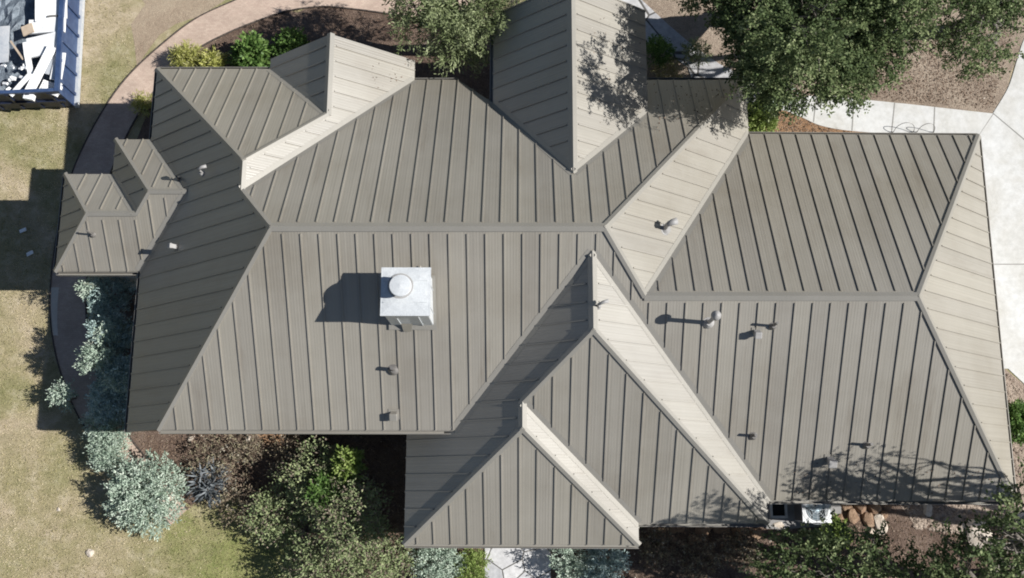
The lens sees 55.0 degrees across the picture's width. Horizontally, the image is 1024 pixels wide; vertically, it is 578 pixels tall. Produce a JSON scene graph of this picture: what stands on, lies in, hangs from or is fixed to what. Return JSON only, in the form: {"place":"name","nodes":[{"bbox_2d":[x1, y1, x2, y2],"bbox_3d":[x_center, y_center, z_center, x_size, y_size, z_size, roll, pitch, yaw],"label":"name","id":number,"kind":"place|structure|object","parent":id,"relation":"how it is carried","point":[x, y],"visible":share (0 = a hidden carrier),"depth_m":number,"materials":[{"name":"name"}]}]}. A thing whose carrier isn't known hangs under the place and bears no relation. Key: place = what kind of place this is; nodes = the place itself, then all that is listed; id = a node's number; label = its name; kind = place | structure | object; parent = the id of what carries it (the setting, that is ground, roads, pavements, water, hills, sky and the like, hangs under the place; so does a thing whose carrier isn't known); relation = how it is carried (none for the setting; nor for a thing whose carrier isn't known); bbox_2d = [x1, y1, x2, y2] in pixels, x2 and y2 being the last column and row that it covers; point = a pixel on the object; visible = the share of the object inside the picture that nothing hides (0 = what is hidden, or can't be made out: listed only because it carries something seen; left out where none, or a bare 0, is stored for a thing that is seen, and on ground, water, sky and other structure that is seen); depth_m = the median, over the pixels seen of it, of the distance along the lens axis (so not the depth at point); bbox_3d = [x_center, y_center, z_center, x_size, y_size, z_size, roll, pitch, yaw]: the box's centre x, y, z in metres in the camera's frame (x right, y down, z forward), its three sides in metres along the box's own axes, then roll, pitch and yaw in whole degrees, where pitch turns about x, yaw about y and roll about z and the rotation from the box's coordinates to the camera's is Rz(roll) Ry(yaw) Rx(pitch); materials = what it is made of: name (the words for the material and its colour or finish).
{"place":"outdoors","nodes":[
{"label":"outdoors","id":0,"kind":"place"},
{"bbox_2d":[131,0,223,64],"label":"bare soil","id":1,"kind":"structure","parent":0,"point":[153,21],"depth_m":29.85,"materials":[{"name":"soil"}]},
{"bbox_2d":[51,0,475,523],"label":"brick path","id":2,"kind":"structure","parent":0,"point":[116,118],"depth_m":29.12,"materials":[{"name":"brick"}]},
{"bbox_2d":[51,287,58,334],"bbox_3d":[-13.002,0.632,27.936,0.250,0.001,1.409,-4,78,0],"label":"path border","id":3,"kind":"object","parent":2,"relation":"on","point":[54,297],"visible":1,"depth_m":27.95,"materials":[{"name":"concrete"}]},
{"bbox_2d":[45,376,78,412],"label":"shrub","id":4,"kind":"object","parent":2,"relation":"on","point":[66,390],"visible":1,"depth_m":26.61,"materials":[{"name":"plant"}]},
{"bbox_2d":[84,431,132,475],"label":"shrub","id":5,"kind":"object","parent":2,"relation":"on","point":[101,454],"visible":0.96,"depth_m":26.42,"materials":[{"name":"plant"}]},
{"bbox_2d":[0,0,1023,577],"bbox_3d":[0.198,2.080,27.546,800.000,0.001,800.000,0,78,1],"label":"ground","id":6,"kind":"structure","parent":0,"point":[42,220],"depth_m":27.32,"materials":[{"name":"plant"}]},
{"bbox_2d":[0,0,84,109],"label":"dumpster","id":7,"kind":"object","parent":6,"relation":"on","point":[70,42],"visible":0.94,"depth_m":28.78,"materials":[{"name":"blue paint"}]},
{"bbox_2d":[0,26,9,62],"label":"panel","id":8,"kind":"object","parent":7,"relation":"in","point":[4,42],"visible":1,"depth_m":28.63,"materials":[{"name":"white"}]},
{"bbox_2d":[9,72,31,96],"bbox_3d":[-14.042,-5.848,28.122,0.134,0.064,0.853,38,84,8],"label":"trim board","id":9,"kind":"object","parent":7,"relation":"on","point":[23,81],"depth_m":28.11,"materials":[{"name":"wood"}]},
{"bbox_2d":[0,0,54,89],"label":"debris pile","id":10,"kind":"object","parent":7,"relation":"in","point":[16,15],"visible":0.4,"depth_m":28.94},
{"bbox_2d":[10,41,24,59],"bbox_3d":[-14.360,-6.926,28.541,0.058,0.057,0.778,-38,74,-7],"label":"lumber","id":11,"kind":"object","parent":10,"relation":"on","point":[16,49],"visible":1,"depth_m":28.51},
{"bbox_2d":[23,42,33,79],"bbox_3d":[-13.915,-6.438,28.357,0.175,0.078,1.447,-12,82,-2],"label":"trim board","id":12,"kind":"object","parent":7,"relation":"in","point":[28,60],"depth_m":28.36,"materials":[{"name":"wood"}]},
{"bbox_2d":[23,94,35,101],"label":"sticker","id":13,"kind":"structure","parent":7,"relation":"in","point":[30,97],"depth_m":28.11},
{"bbox_2d":[25,45,55,88],"bbox_3d":[-13.510,-6.309,28.207,0.265,0.080,1.448,24,85,5],"label":"trim board","id":14,"kind":"object","parent":7,"relation":"on","point":[40,69],"depth_m":28.19,"materials":[{"name":"wood"}]},
{"bbox_2d":[26,31,56,57],"bbox_3d":[-13.538,-7.053,28.439,0.991,0.082,0.626,-11,78,5],"label":"foam sheet","id":15,"kind":"object","parent":7,"relation":"in","point":[38,45],"visible":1,"depth_m":28.42,"materials":[{"name":"plastic"}]},
{"bbox_2d":[29,18,65,34],"bbox_3d":[-13.501,-7.630,28.572,1.093,0.112,0.428,-2,78,5],"label":"foam sheet","id":16,"kind":"object","parent":7,"relation":"in","point":[46,27],"visible":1,"depth_m":28.53,"materials":[{"name":"plastic"}]},
{"bbox_2d":[21,23,34,35],"bbox_3d":[-14.051,-7.525,28.545,0.340,0.047,0.304,-20,78,3],"label":"cardboard","id":17,"kind":"object","parent":16,"relation":"on","point":[27,29],"visible":1,"depth_m":28.53,"materials":[{"name":"cardboard"}]},
{"bbox_2d":[44,52,55,74],"bbox_3d":[-13.265,-6.551,28.319,0.176,0.044,0.788,15,84,4],"label":"grey panel","id":18,"kind":"object","parent":7,"relation":"in","point":[48,68],"visible":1,"depth_m":28.28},
{"bbox_2d":[39,80,61,96],"bbox_3d":[-13.261,-5.768,28.274,0.591,0.069,0.352,20,79,7],"label":"foam sheet","id":19,"kind":"object","parent":7,"relation":"in","point":[49,84],"visible":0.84,"depth_m":28.27,"materials":[{"name":"plastic"}]},
{"bbox_2d":[35,0,66,21],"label":"foam sheet","id":20,"kind":"object","parent":7,"relation":"in","point":[44,9],"visible":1,"depth_m":28.61,"materials":[{"name":"plastic"}]},
{"bbox_2d":[50,54,55,79],"bbox_3d":[-13.095,-6.572,28.277,0.141,0.079,1.159,9,83,2],"label":"trim board","id":21,"kind":"object","parent":7,"relation":"on","point":[52,76],"depth_m":28.21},
{"bbox_2d":[60,53,65,89],"bbox_3d":[-12.947,-6.261,28.264,0.111,0.054,1.088,4,82,1],"label":"trim board","id":22,"kind":"object","parent":7,"relation":"on","point":[63,60],"depth_m":28.28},
{"bbox_2d":[85,549,93,556],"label":"rock","id":23,"kind":"object","parent":6,"relation":"on","point":[89,552],"visible":1,"depth_m":26.52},
{"bbox_2d":[78,408,130,451],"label":"shrub","id":24,"kind":"object","parent":6,"relation":"on","point":[101,434],"visible":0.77,"depth_m":26.44,"materials":[{"name":"plant"}]},
{"bbox_2d":[49,0,234,525],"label":"path edging","id":25,"kind":"object","parent":6,"relation":"on","point":[72,173],"visible":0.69,"depth_m":28.91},
{"bbox_2d":[99,448,189,541],"bbox_3d":[-9.770,5.459,26.188,2.375,1.510,2.480,0,78,1],"label":"shrub","id":26,"kind":"object","parent":6,"relation":"on","point":[151,492],"visible":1,"depth_m":25.98,"materials":[{"name":"plant"}]},
{"bbox_2d":[94,8,489,577],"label":"mulch bed","id":27,"kind":"object","parent":6,"relation":"on","point":[291,18],"visible":0.14,"depth_m":27.19,"materials":[{"name":"soil"}]},
{"bbox_2d":[73,278,110,302],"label":"shrub","id":28,"kind":"object","parent":27,"relation":"on","point":[84,290],"visible":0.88,"depth_m":26.25,"materials":[{"name":"plant"}]},
{"bbox_2d":[72,335,123,379],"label":"shrub","id":29,"kind":"object","parent":27,"relation":"on","point":[90,351],"visible":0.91,"depth_m":25.77,"materials":[{"name":"plant"}]},
{"bbox_2d":[84,374,126,425],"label":"shrub","id":30,"kind":"object","parent":27,"relation":"on","point":[105,402],"visible":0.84,"depth_m":26.17,"materials":[{"name":"teal plant"}]},
{"bbox_2d":[87,311,128,343],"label":"shrub","id":31,"kind":"object","parent":27,"relation":"on","point":[94,333],"visible":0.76,"depth_m":25.76,"materials":[{"name":"plant"}]},
{"bbox_2d":[83,306,132,358],"bbox_3d":[-10.610,1.300,26.668,1.342,2.316,1.417,38,81,8],"label":"shrub","id":32,"kind":"object","parent":27,"relation":"on","point":[123,342],"visible":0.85,"depth_m":26.08,"materials":[{"name":"teal plant"}]},
{"bbox_2d":[82,276,136,323],"bbox_3d":[-10.855,0.338,26.992,1.466,2.084,1.573,0,78,1],"label":"shrub","id":33,"kind":"object","parent":27,"relation":"on","point":[105,296],"visible":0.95,"depth_m":26.48,"materials":[{"name":"teal plant"}]},
{"bbox_2d":[92,352,130,399],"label":"shrub","id":34,"kind":"object","parent":27,"relation":"on","point":[120,361],"visible":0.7,"depth_m":25.77,"materials":[{"name":"teal plant"}]},
{"bbox_2d":[96,368,128,401],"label":"shrub","id":35,"kind":"object","parent":27,"relation":"on","point":[109,384],"visible":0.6,"depth_m":25.59,"materials":[{"name":"plant"}]},
{"bbox_2d":[128,90,151,117],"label":"shrub","id":36,"kind":"object","parent":27,"relation":"on","point":[141,103],"visible":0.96,"depth_m":28.91,"materials":[{"name":"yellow plant"}]},
{"bbox_2d":[166,38,203,66],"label":"shrub","id":37,"kind":"object","parent":27,"relation":"on","point":[188,53],"visible":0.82,"depth_m":28.96,"materials":[{"name":"yellow plant"}]},
{"bbox_2d":[187,458,230,508],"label":"agave plant","id":38,"kind":"object","parent":27,"relation":"on","point":[210,486],"visible":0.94,"depth_m":26.44,"materials":[{"name":"grey plant"}]},
{"bbox_2d":[181,434,239,482],"bbox_3d":[-8.148,4.680,26.628,1.586,0.941,1.476,36,81,8],"label":"shrub","id":39,"kind":"object","parent":27,"relation":"on","point":[207,459],"visible":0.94,"depth_m":26.60,"materials":[{"name":"brown plant"}]},
{"bbox_2d":[195,45,230,66],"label":"shrub","id":40,"kind":"object","parent":27,"relation":"on","point":[214,58],"visible":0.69,"depth_m":28.96,"materials":[{"name":"yellow plant"}]},
{"bbox_2d":[207,476,269,533],"bbox_3d":[-7.317,5.797,26.405,1.750,0.892,1.534,0,78,1],"label":"shrub","id":41,"kind":"object","parent":27,"relation":"on","point":[246,501],"visible":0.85,"depth_m":26.34,"materials":[{"name":"green plant"}]},
{"bbox_2d":[215,434,270,479],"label":"shrub","id":42,"kind":"object","parent":27,"relation":"on","point":[244,452],"visible":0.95,"depth_m":26.63,"materials":[{"name":"brown plant"}]},
{"bbox_2d":[226,29,274,66],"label":"shrub","id":43,"kind":"object","parent":27,"relation":"on","point":[253,50],"visible":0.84,"depth_m":28.66,"materials":[{"name":"green plant"}]},
{"bbox_2d":[85,6,424,509],"bbox_3d":[-8.194,-2.686,28.626,7.586,0.070,16.140,29,80,6],"label":"path edging","id":44,"kind":"object","parent":27,"relation":"on","point":[131,126],"visible":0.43,"depth_m":29.69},
{"bbox_2d":[237,478,308,552],"bbox_3d":[-6.275,5.968,25.995,1.887,1.611,1.950,0,78,1],"label":"shrub","id":45,"kind":"object","parent":27,"relation":"on","point":[263,507],"visible":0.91,"depth_m":25.89,"materials":[{"name":"green plant"}]},
{"bbox_2d":[256,434,301,450],"bbox_3d":[-6.507,4.117,27.159,1.499,0.001,0.718,0,78,1],"label":"pine straw","id":46,"kind":"object","parent":27,"relation":"on","point":[277,436],"visible":0.3,"depth_m":27.15,"materials":[{"name":"plant"}]},
{"bbox_2d":[265,434,311,479],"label":"shrub","id":47,"kind":"object","parent":27,"relation":"on","point":[289,451],"visible":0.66,"depth_m":26.61,"materials":[{"name":"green plant"}]},
{"bbox_2d":[270,26,309,57],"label":"shrub","id":48,"kind":"object","parent":27,"relation":"on","point":[286,41],"visible":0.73,"depth_m":28.85,"materials":[{"name":"green plant"}]},
{"bbox_2d":[270,475,314,532],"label":"shrub","id":49,"kind":"object","parent":27,"relation":"on","point":[290,501],"visible":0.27,"depth_m":26.32,"materials":[{"name":"green plant"}]},
{"bbox_2d":[267,434,360,532],"bbox_3d":[-5.152,5.077,25.955,2.341,2.040,2.437,-30,79,-6],"label":"shrub","id":50,"kind":"object","parent":27,"relation":"on","point":[302,487],"visible":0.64,"depth_m":25.72,"materials":[{"name":"green plant"}]},
{"bbox_2d":[277,518,365,577],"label":"shrub","id":51,"kind":"object","parent":27,"relation":"on","point":[319,566],"visible":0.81,"depth_m":25.25,"materials":[{"name":"green plant"}]},
{"bbox_2d":[302,467,345,509],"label":"shrub","id":52,"kind":"object","parent":27,"relation":"on","point":[320,486],"visible":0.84,"depth_m":25.17,"materials":[{"name":"green plant"}]},
{"bbox_2d":[302,470,393,564],"bbox_3d":[-4.247,5.816,25.469,2.514,2.658,2.544,0,78,1],"label":"shrub","id":53,"kind":"object","parent":27,"relation":"on","point":[326,525],"visible":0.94,"depth_m":24.86,"materials":[{"name":"green plant"}]},
{"bbox_2d":[330,444,368,484],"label":"shrub","id":54,"kind":"object","parent":27,"relation":"on","point":[347,461],"visible":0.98,"depth_m":25.16,"materials":[{"name":"green plant"}]},
{"bbox_2d":[328,508,425,577],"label":"shrub","id":55,"kind":"object","parent":27,"relation":"on","point":[381,557],"visible":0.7,"depth_m":25.15,"materials":[{"name":"green plant"}]},
{"bbox_2d":[382,0,525,79],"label":"tree","id":56,"kind":"object","parent":27,"relation":"on","point":[449,18],"visible":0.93,"depth_m":25.72,"materials":[{"name":"green plant"}]},
{"bbox_2d":[135,9,1011,577],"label":"leaf litter","id":57,"kind":"object","parent":27,"relation":"on","point":[379,485],"visible":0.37,"depth_m":27.09,"materials":[{"name":"plant"}]},
{"bbox_2d":[485,548,550,577],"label":"stone walkway","id":58,"kind":"structure","parent":6,"relation":"on","point":[520,563],"depth_m":26.36,"materials":[{"name":"stone"}]},
{"bbox_2d":[53,0,1016,548],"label":"house","id":59,"kind":"structure","parent":6,"relation":"on","point":[559,290],"depth_m":23.00,"materials":[{"name":"metal"}]},
{"bbox_2d":[372,18,990,493],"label":"roof litter","id":60,"kind":"object","parent":59,"relation":"on","point":[694,110],"visible":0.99,"depth_m":24.39,"materials":[{"name":"plant"}]},
{"bbox_2d":[622,0,759,104],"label":"stone patio","id":61,"kind":"structure","parent":6,"relation":"on","point":[658,25],"depth_m":29.50,"materials":[{"name":"stone"}]},
{"bbox_2d":[680,36,713,67],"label":"shrub","id":62,"kind":"object","parent":61,"relation":"on","point":[700,54],"visible":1,"depth_m":28.85,"materials":[{"name":"green plant"}]},
{"bbox_2d":[416,500,1021,577],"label":"bed","id":63,"kind":"object","parent":6,"relation":"on","point":[896,511],"visible":0.07,"depth_m":26.42,"materials":[{"name":"soil"}]},
{"bbox_2d":[407,548,466,577],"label":"shrub","id":64,"kind":"object","parent":63,"relation":"on","point":[431,563],"visible":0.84,"depth_m":25.68,"materials":[{"name":"plant"}]},
{"bbox_2d":[450,548,492,577],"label":"shrub","id":65,"kind":"object","parent":63,"relation":"on","point":[472,564],"visible":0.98,"depth_m":25.91,"materials":[{"name":"green plant"}]},
{"bbox_2d":[548,548,591,577],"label":"shrub","id":66,"kind":"object","parent":63,"relation":"on","point":[569,556],"visible":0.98,"depth_m":25.65,"materials":[{"name":"plant"}]},
{"bbox_2d":[575,549,633,577],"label":"shrub","id":67,"kind":"object","parent":63,"relation":"on","point":[602,566],"visible":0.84,"depth_m":25.70,"materials":[{"name":"teal plant"}]},
{"bbox_2d":[633,527,684,574],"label":"shrub","id":68,"kind":"object","parent":63,"relation":"on","point":[652,547],"visible":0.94,"depth_m":25.99,"materials":[{"name":"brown plant"}]},
{"bbox_2d":[655,527,665,541],"bbox_3d":[4.007,6.633,26.495,0.294,0.257,0.461,-3,78,0],"label":"rock","id":69,"kind":"object","parent":63,"relation":"on","point":[662,528],"visible":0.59,"depth_m":26.44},
{"bbox_2d":[670,527,684,533],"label":"rock","id":70,"kind":"object","parent":63,"relation":"on","point":[674,529],"visible":0.46,"depth_m":26.46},
{"bbox_2d":[688,534,701,544],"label":"rock","id":71,"kind":"object","parent":63,"relation":"on","point":[694,540],"visible":0.62,"depth_m":26.43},
{"bbox_2d":[673,527,727,577],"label":"shrub","id":72,"kind":"object","parent":63,"relation":"on","point":[693,558],"visible":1,"depth_m":25.95,"materials":[{"name":"green plant"}]},
{"bbox_2d":[695,527,712,536],"bbox_3d":[5.164,6.441,26.556,0.394,0.253,0.493,36,81,8],"label":"rock","id":73,"kind":"object","parent":63,"relation":"on","point":[700,530],"visible":0.43,"depth_m":26.44,"materials":[{"name":"stone"}]},
{"bbox_2d":[713,527,729,533],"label":"rock","id":74,"kind":"object","parent":63,"relation":"on","point":[718,530],"visible":0.43,"depth_m":26.45,"materials":[{"name":"stone"}]},
{"bbox_2d":[731,527,743,537],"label":"rock","id":75,"kind":"object","parent":63,"relation":"on","point":[733,530],"visible":0.41,"depth_m":26.47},
{"bbox_2d":[717,527,769,574],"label":"shrub","id":76,"kind":"object","parent":63,"relation":"on","point":[742,540],"visible":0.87,"depth_m":25.99,"materials":[{"name":"green plant"}]},
{"bbox_2d":[750,528,763,539],"bbox_3d":[6.615,6.599,26.506,0.392,0.143,0.306,-7,78,-1],"label":"rock","id":77,"kind":"object","parent":63,"relation":"on","point":[758,532],"visible":0.73,"depth_m":26.46,"materials":[{"name":"stone"}]},
{"bbox_2d":[766,500,840,528],"bbox_3d":[7.900,5.828,26.654,2.096,0.080,1.306,0,78,1],"label":"concrete pad","id":78,"kind":"object","parent":63,"relation":"on","point":[790,522],"visible":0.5,"depth_m":26.53,"materials":[{"name":"concrete"}]},
{"bbox_2d":[773,522,783,529],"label":"rock","id":79,"kind":"object","parent":78,"relation":"on","point":[780,525],"visible":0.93,"depth_m":26.49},
{"bbox_2d":[769,504,787,517],"bbox_3d":[7.187,5.964,26.538,0.460,0.100,0.420,0,78,1],"label":"utility pit","id":80,"kind":"object","parent":78,"relation":"on","point":[778,511],"visible":0.87,"depth_m":26.53,"materials":[{"name":"concrete"}]},
{"bbox_2d":[794,500,831,523],"bbox_3d":[7.970,5.858,26.121,0.751,0.927,0.748,0,78,1],"label":"air conditioner","id":81,"kind":"object","parent":78,"relation":"on","point":[813,513],"visible":0.76,"depth_m":25.77,"materials":[{"name":"grey"}]},
{"bbox_2d":[813,513,854,550],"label":"shrub","id":82,"kind":"object","parent":63,"relation":"on","point":[839,527],"visible":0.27,"depth_m":25.88,"materials":[{"name":"green plant"}]},
{"bbox_2d":[840,500,852,510],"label":"rock","id":83,"kind":"object","parent":63,"relation":"on","point":[845,507],"visible":0.73,"depth_m":26.57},
{"bbox_2d":[738,509,956,577],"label":"oak tree","id":84,"kind":"object","parent":63,"relation":"on","point":[820,543],"visible":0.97,"depth_m":22.43,"materials":[{"name":"green plant"}]},
{"bbox_2d":[847,507,859,523],"bbox_3d":[9.211,6.139,26.576,0.432,0.239,0.369,44,82,9],"label":"rock","id":85,"kind":"object","parent":63,"relation":"on","point":[853,517],"visible":1,"depth_m":26.48,"materials":[{"name":"stone"}]},
{"bbox_2d":[853,504,867,514],"bbox_3d":[9.409,5.808,26.654,0.391,0.261,0.579,-30,79,-6],"label":"rock","id":86,"kind":"object","parent":63,"relation":"on","point":[861,509],"visible":0.37,"depth_m":26.54,"materials":[{"name":"stone"}]},
{"bbox_2d":[862,512,874,527],"bbox_3d":[9.612,6.235,26.558,0.350,0.221,0.402,2,78,1],"label":"rock","id":87,"kind":"object","parent":63,"relation":"on","point":[868,519],"visible":0.96,"depth_m":26.47,"materials":[{"name":"stone"}]},
{"bbox_2d":[868,504,881,513],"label":"rock","id":88,"kind":"object","parent":63,"relation":"on","point":[874,508],"visible":0.73,"depth_m":26.53,"materials":[{"name":"stone"}]},
{"bbox_2d":[873,514,887,534],"bbox_3d":[9.923,6.343,26.518,0.350,0.250,0.579,0,78,1],"label":"rock","id":89,"kind":"object","parent":63,"relation":"on","point":[878,519],"visible":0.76,"depth_m":26.43,"materials":[{"name":"stone"}]},
{"bbox_2d":[879,511,887,518],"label":"rock","id":90,"kind":"object","parent":63,"relation":"on","point":[884,514],"visible":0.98,"depth_m":26.50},
{"bbox_2d":[883,504,894,509],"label":"rock","id":91,"kind":"object","parent":63,"relation":"on","point":[888,506],"visible":0.45,"depth_m":26.58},
{"bbox_2d":[900,369,1023,537],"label":"gravel strip","id":92,"kind":"object","parent":63,"relation":"on","point":[1021,386],"visible":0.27,"depth_m":26.72,"materials":[{"name":"gravel"}]},
{"bbox_2d":[922,505,931,516],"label":"rock","id":93,"kind":"object","parent":92,"relation":"on","point":[927,511],"visible":0.68,"depth_m":26.53,"materials":[{"name":"stone"}]},
{"bbox_2d":[960,523,966,532],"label":"rock","id":94,"kind":"object","parent":92,"relation":"on","point":[962,527],"visible":0.46,"depth_m":26.45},
{"bbox_2d":[914,457,1023,577],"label":"oak tree","id":95,"kind":"object","parent":63,"relation":"on","point":[1000,564],"visible":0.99,"depth_m":21.10,"materials":[{"name":"green plant"}]},
{"bbox_2d":[966,519,992,549],"bbox_3d":[12.575,6.619,26.433,0.759,0.371,0.898,-5,78,0],"label":"rock","id":96,"kind":"object","parent":63,"relation":"on","point":[973,540],"visible":0.25,"depth_m":26.30,"materials":[{"name":"stone"}]},
{"bbox_2d":[1008,398,1023,446],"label":"shrub","id":97,"kind":"object","parent":63,"relation":"on","point":[1016,414],"visible":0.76,"depth_m":26.34,"materials":[{"name":"green plant"}]},
{"bbox_2d":[1009,506,1023,517],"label":"rock","id":98,"kind":"object","parent":63,"relation":"on","point":[1020,515],"visible":0.24,"depth_m":26.45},
{"bbox_2d":[766,110,855,131],"bbox_3d":[8.768,-4.566,28.883,4.425,0.001,1.649,0,78,1],"label":"mulch strip","id":99,"kind":"object","parent":6,"relation":"on","point":[808,127],"visible":0.14,"depth_m":28.93,"materials":[{"name":"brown wood"}]},
{"bbox_2d":[747,97,780,131],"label":"shrub","id":100,"kind":"object","parent":99,"relation":"on","point":[757,122],"visible":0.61,"depth_m":27.94,"materials":[{"name":"green plant"}]},
{"bbox_2d":[642,0,1023,112],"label":"oak bed","id":101,"kind":"object","parent":6,"relation":"on","point":[687,26],"visible":0.28,"depth_m":29.30,"materials":[{"name":"soil"}]},
{"bbox_2d":[646,33,676,68],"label":"shrub","id":102,"kind":"object","parent":101,"relation":"on","point":[655,49],"visible":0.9,"depth_m":28.84,"materials":[{"name":"green plant"}]},
{"bbox_2d":[649,56,684,77],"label":"shrub","id":103,"kind":"object","parent":101,"relation":"on","point":[665,73],"visible":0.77,"depth_m":29.01,"materials":[{"name":"plant"}]},
{"bbox_2d":[667,0,963,125],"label":"oak tree","id":104,"kind":"object","parent":101,"relation":"on","point":[776,50],"visible":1,"depth_m":22.55,"materials":[{"name":"green plant"}]},
{"bbox_2d":[907,0,1023,82],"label":"oak tree","id":105,"kind":"object","parent":101,"relation":"on","point":[985,14],"visible":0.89,"depth_m":23.09,"materials":[{"name":"green plant"}]},
{"bbox_2d":[783,96,992,133],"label":"sidewalk","id":106,"kind":"structure","parent":0,"point":[878,117],"depth_m":28.94,"materials":[{"name":"concrete"}]},
{"bbox_2d":[980,41,1023,382],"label":"driveway","id":107,"kind":"structure","parent":0,"point":[1003,149],"depth_m":28.35,"materials":[{"name":"concrete"}]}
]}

